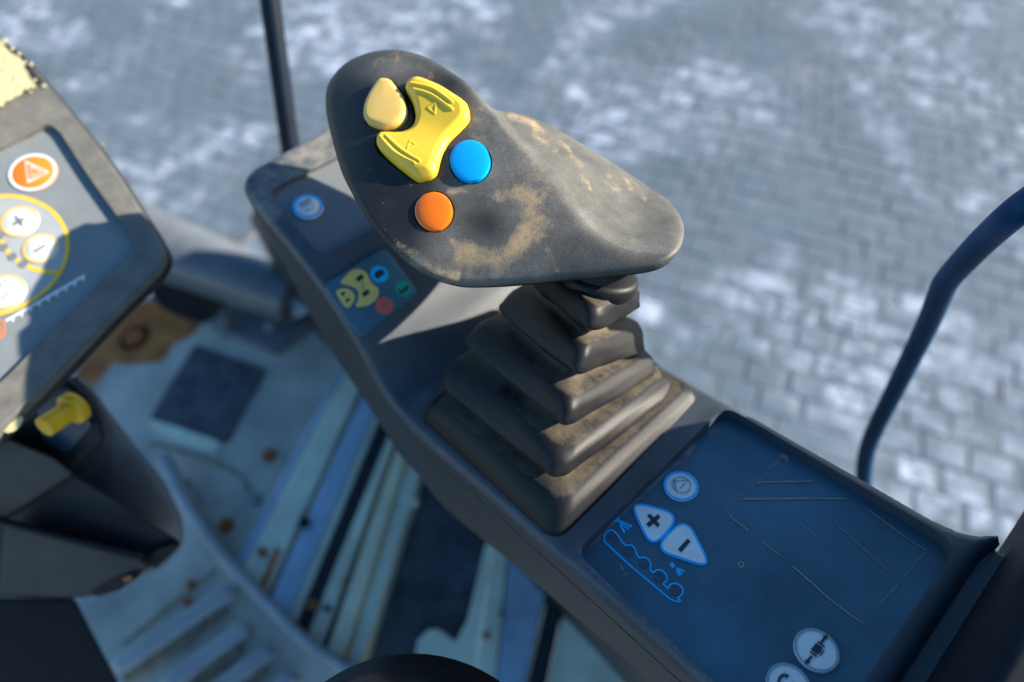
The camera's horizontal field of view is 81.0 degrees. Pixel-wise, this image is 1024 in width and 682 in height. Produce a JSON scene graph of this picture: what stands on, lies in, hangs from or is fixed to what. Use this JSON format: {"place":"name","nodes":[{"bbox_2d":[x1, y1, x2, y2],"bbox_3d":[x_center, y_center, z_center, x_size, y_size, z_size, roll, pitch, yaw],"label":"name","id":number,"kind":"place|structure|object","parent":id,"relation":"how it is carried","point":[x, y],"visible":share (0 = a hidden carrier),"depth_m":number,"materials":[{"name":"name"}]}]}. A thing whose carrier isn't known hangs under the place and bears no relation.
{"place":"outdoors","nodes":[
{"label":"outdoors","id":0,"kind":"place"},
{"bbox_2d":[0,282,622,681],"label":"floor","id":1,"kind":"structure","parent":0,"point":[327,535],"depth_m":0.97,"materials":[{"name":"paint"}]},
{"bbox_2d":[0,376,183,681],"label":"steering column","id":2,"kind":"structure","parent":1,"relation":"on","point":[88,506],"depth_m":0.50,"materials":[{"name":"plastic"}]},
{"bbox_2d":[0,38,172,445],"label":"instrument panel","id":3,"kind":"object","parent":2,"relation":"attached to","point":[86,260],"visible":1,"depth_m":0.45,"materials":[{"name":"plastic"}]},
{"bbox_2d":[139,200,311,353],"bbox_3d":[-0.638,-0.200,1.213,0.604,0.204,0.255,20,61,15],"label":"steel tube","id":4,"kind":"object","parent":1,"relation":"on","point":[265,309],"visible":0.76,"depth_m":1.13,"materials":[{"name":"paint"}]},
{"bbox_2d":[244,129,1023,681],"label":"armrest console","id":5,"kind":"object","parent":1,"relation":"on","point":[708,537],"visible":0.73,"depth_m":0.32,"materials":[{"name":"plastic"}]},
{"bbox_2d":[259,0,299,153],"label":"handrail","id":6,"kind":"object","parent":5,"relation":"attached to","point":[275,40],"visible":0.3,"depth_m":0.61,"materials":[{"name":"metal"}]},
{"bbox_2d":[325,653,499,681],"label":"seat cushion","id":7,"kind":"object","parent":5,"relation":"attached to","point":[412,667],"visible":1,"depth_m":0.30,"materials":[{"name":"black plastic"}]},
{"bbox_2d":[326,50,694,535],"bbox_3d":[0.010,-0.040,0.369,0.176,0.179,0.289,-18,58,-9],"label":"joystick","id":8,"kind":"object","parent":5,"relation":"on","point":[560,405],"visible":1,"depth_m":0.32,"materials":[{"name":"rubber"}]},
{"bbox_2d":[855,187,1023,485],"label":"handrail","id":9,"kind":"object","parent":5,"relation":"attached to","point":[999,225],"visible":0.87,"depth_m":0.41,"materials":[{"name":"metal"}]},
{"bbox_2d":[0,0,1023,681],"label":"ground","id":10,"kind":"structure","parent":0,"point":[834,182],"depth_m":3.12,"materials":[{"name":"grey stone"}]}
]}

